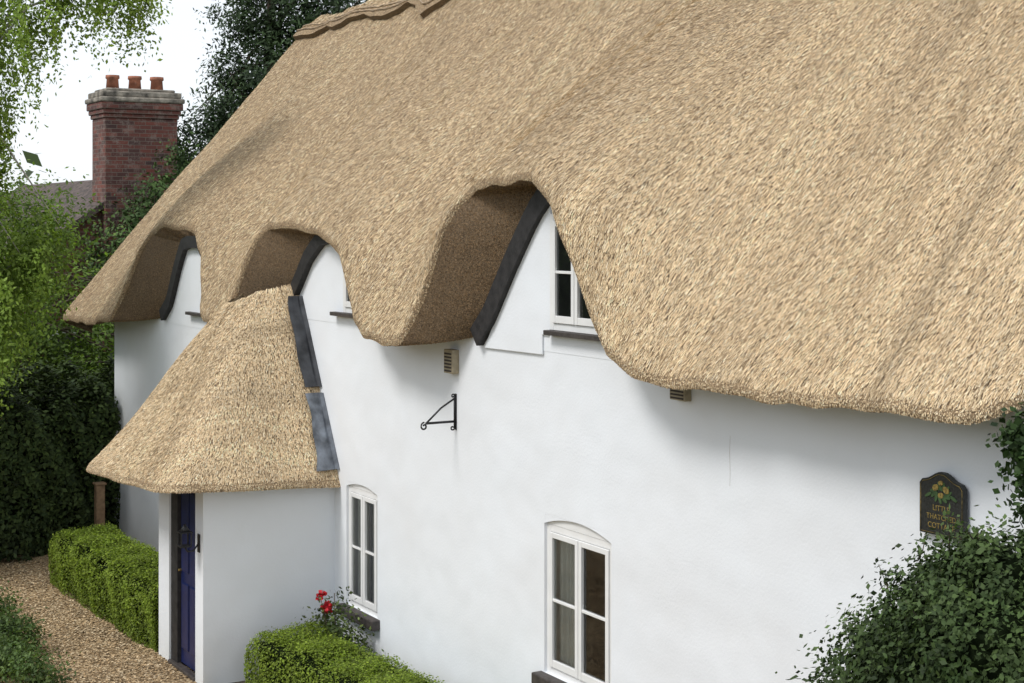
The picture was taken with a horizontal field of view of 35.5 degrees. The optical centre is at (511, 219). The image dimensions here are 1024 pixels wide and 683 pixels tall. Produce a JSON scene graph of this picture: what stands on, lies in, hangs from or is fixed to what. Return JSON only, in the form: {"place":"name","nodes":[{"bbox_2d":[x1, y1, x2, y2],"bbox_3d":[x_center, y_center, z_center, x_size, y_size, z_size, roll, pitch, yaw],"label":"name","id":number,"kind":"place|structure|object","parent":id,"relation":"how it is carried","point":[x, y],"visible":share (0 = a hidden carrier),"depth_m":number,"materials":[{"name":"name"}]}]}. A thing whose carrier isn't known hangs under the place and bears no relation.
{"place":"outdoors","nodes":[
{"label":"outdoors","id":0,"kind":"place"},
{"bbox_2d":[0,150,45,195],"bbox_3d":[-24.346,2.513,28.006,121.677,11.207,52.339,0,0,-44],"label":"leaf","id":1,"kind":"object","parent":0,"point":[32,157],"depth_m":39.97,"materials":[{"name":"green plant"}]},
{"bbox_2d":[0,551,196,682],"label":"gravel path","id":2,"kind":"structure","parent":0,"point":[45,558],"depth_m":17.39,"materials":[{"name":"beige gravel"}]},
{"label":"flower bed","id":3,"kind":"object","parent":2,"relation":"on","visible":0},
{"bbox_2d":[285,586,383,655],"bbox_3d":[-1.721,4.123,15.492,0.764,1.119,1.090,0,0,-30],"label":"rose bush","id":4,"kind":"object","parent":3,"relation":"on","point":[326,607],"visible":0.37,"depth_m":15.47,"materials":[{"name":"green plant"}]},
{"bbox_2d":[243,619,444,682],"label":"box hedge","id":5,"kind":"object","parent":3,"relation":"on","point":[292,657],"visible":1,"depth_m":14.74,"materials":[{"name":"green plant"}]},
{"bbox_2d":[775,503,1023,682],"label":"evergreen shrub","id":6,"kind":"object","parent":3,"relation":"on","point":[955,615],"visible":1,"depth_m":7.42,"materials":[{"name":"green plant"}]},
{"bbox_2d":[0,0,365,191],"label":"sky","id":7,"kind":"structure","parent":0,"point":[66,141],"materials":[{"name":"white"}]},
{"label":"ground","id":8,"kind":"structure","parent":0,"visible":0},
{"bbox_2d":[0,577,81,682],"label":"border plants","id":9,"kind":"object","parent":8,"relation":"on","point":[14,648],"visible":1,"depth_m":16.02,"materials":[{"name":"green plant"}]},
{"bbox_2d":[1,211,100,421],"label":"walls","id":10,"kind":"structure","parent":8,"relation":"on","point":[87,225],"depth_m":31.21,"materials":[{"name":"red brick"}]},
{"bbox_2d":[0,180,103,246],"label":"tiled roof","id":11,"kind":"structure","parent":10,"relation":"on","point":[84,189],"depth_m":34.32,"materials":[{"name":"tile"}]},
{"bbox_2d":[0,353,120,562],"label":"yew hedge","id":12,"kind":"object","parent":8,"relation":"on","point":[47,479],"visible":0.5,"depth_m":22.03,"materials":[{"name":"green plant"}]},
{"bbox_2d":[0,159,124,420],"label":"garden tree","id":13,"kind":"object","parent":8,"relation":"on","point":[60,348],"visible":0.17,"depth_m":27.42,"materials":[{"name":"green plant"}]},
{"bbox_2d":[0,0,172,427],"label":"birch tree","id":14,"kind":"object","parent":8,"relation":"on","point":[31,255],"visible":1,"depth_m":20.14,"materials":[{"name":"green plant"}]},
{"bbox_2d":[92,481,106,527],"bbox_3d":[-5.686,4.135,22.060,0.160,1.030,0.160,0,0,-30],"label":"timber gate post","id":15,"kind":"object","parent":8,"relation":"on","point":[99,502],"visible":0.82,"depth_m":22.01,"materials":[{"name":"brown wood"}]},
{"bbox_2d":[48,521,158,651],"bbox_3d":[-4.457,4.224,18.741,0.948,0.833,3.886,0,0,-32],"label":"box hedge","id":16,"kind":"object","parent":8,"relation":"on","point":[109,572],"visible":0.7,"depth_m":18.51,"materials":[{"name":"green plant"}]},
{"bbox_2d":[92,118,176,349],"bbox_3d":[-7.538,1.285,31.973,1.460,6.570,0.900,0,0,-30],"label":"chimney stack","id":17,"kind":"object","parent":8,"relation":"on","point":[122,148],"visible":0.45,"depth_m":31.48,"materials":[{"name":"red brick"}]},
{"bbox_2d":[86,101,182,119],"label":"chimney corbels","id":18,"kind":"object","parent":17,"relation":"on","point":[111,109],"visible":0.92,"depth_m":31.52,"materials":[{"name":"red brick"}]},
{"bbox_2d":[85,88,184,104],"bbox_3d":[-7.538,-2.450,31.973,1.700,0.280,1.160,0,0,-30],"label":"chimney flaunching","id":19,"kind":"object","parent":18,"relation":"on","point":[137,95],"visible":0.93,"depth_m":31.52,"materials":[{"name":"grey concrete"}]},
{"bbox_2d":[105,75,163,89],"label":"chimney pots","id":20,"kind":"object","parent":19,"relation":"on","point":[112,81],"visible":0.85,"depth_m":31.86,"materials":[{"name":"ceramic"}]},
{"bbox_2d":[75,129,198,376],"bbox_3d":[-6.909,1.406,30.813,3.048,6.351,2.543,0,0,-30],"label":"holly bush","id":21,"kind":"object","parent":8,"relation":"on","point":[181,165],"visible":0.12,"depth_m":30.65,"materials":[{"name":"green plant"}]},
{"bbox_2d":[177,0,367,170],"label":"yew tree","id":22,"kind":"object","parent":8,"relation":"on","point":[242,81],"visible":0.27,"depth_m":34.53,"materials":[{"name":"green plant"}]},
{"bbox_2d":[63,0,1023,682],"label":"thatched cottage","id":23,"kind":"structure","parent":8,"relation":"on","point":[703,320],"depth_m":12.72,"materials":[{"name":"plant"}]},
{"bbox_2d":[176,524,199,552],"bbox_3d":[-3.166,3.125,15.691,0.222,0.290,0.130,0,0,-30],"label":"door lantern","id":24,"kind":"object","parent":23,"relation":"attached to","point":[184,529],"depth_m":15.67,"materials":[{"name":"black metal"}]},
{"bbox_2d":[181,493,194,670],"bbox_3d":[-3.241,3.575,16.168,0.055,1.910,0.560,0,0,-30],"label":"porch door","id":25,"kind":"structure","parent":23,"relation":"in","point":[187,499],"depth_m":16.18,"materials":[{"name":"blue paint"}]},
{"bbox_2d":[336,481,379,630],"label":"window","id":26,"kind":"structure","parent":23,"relation":"in","point":[362,499],"depth_m":15.84,"materials":[{"name":"white paint"}]},
{"bbox_2d":[420,394,456,430],"bbox_3d":[-0.646,1.692,14.014,0.353,0.327,0.036,0,0,-30],"label":"iron sign bracket","id":27,"kind":"object","parent":23,"relation":"attached to","point":[454,421],"visible":1,"depth_m":14.07,"materials":[{"name":"black metal"}]},
{"bbox_2d":[920,472,967,540],"bbox_3d":[2.440,1.605,9.036,0.057,0.360,0.340,0,0,-30],"label":"house name plaque","id":28,"kind":"object","parent":23,"relation":"attached to","point":[940,492],"visible":0.76,"depth_m":9.02,"materials":[{"name":"paint"}]},
{"bbox_2d":[985,402,1023,544],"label":"climbing ivy","id":29,"kind":"object","parent":23,"relation":"attached to","point":[1011,436],"visible":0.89,"depth_m":8.22,"materials":[{"name":"green plant"}]}
]}

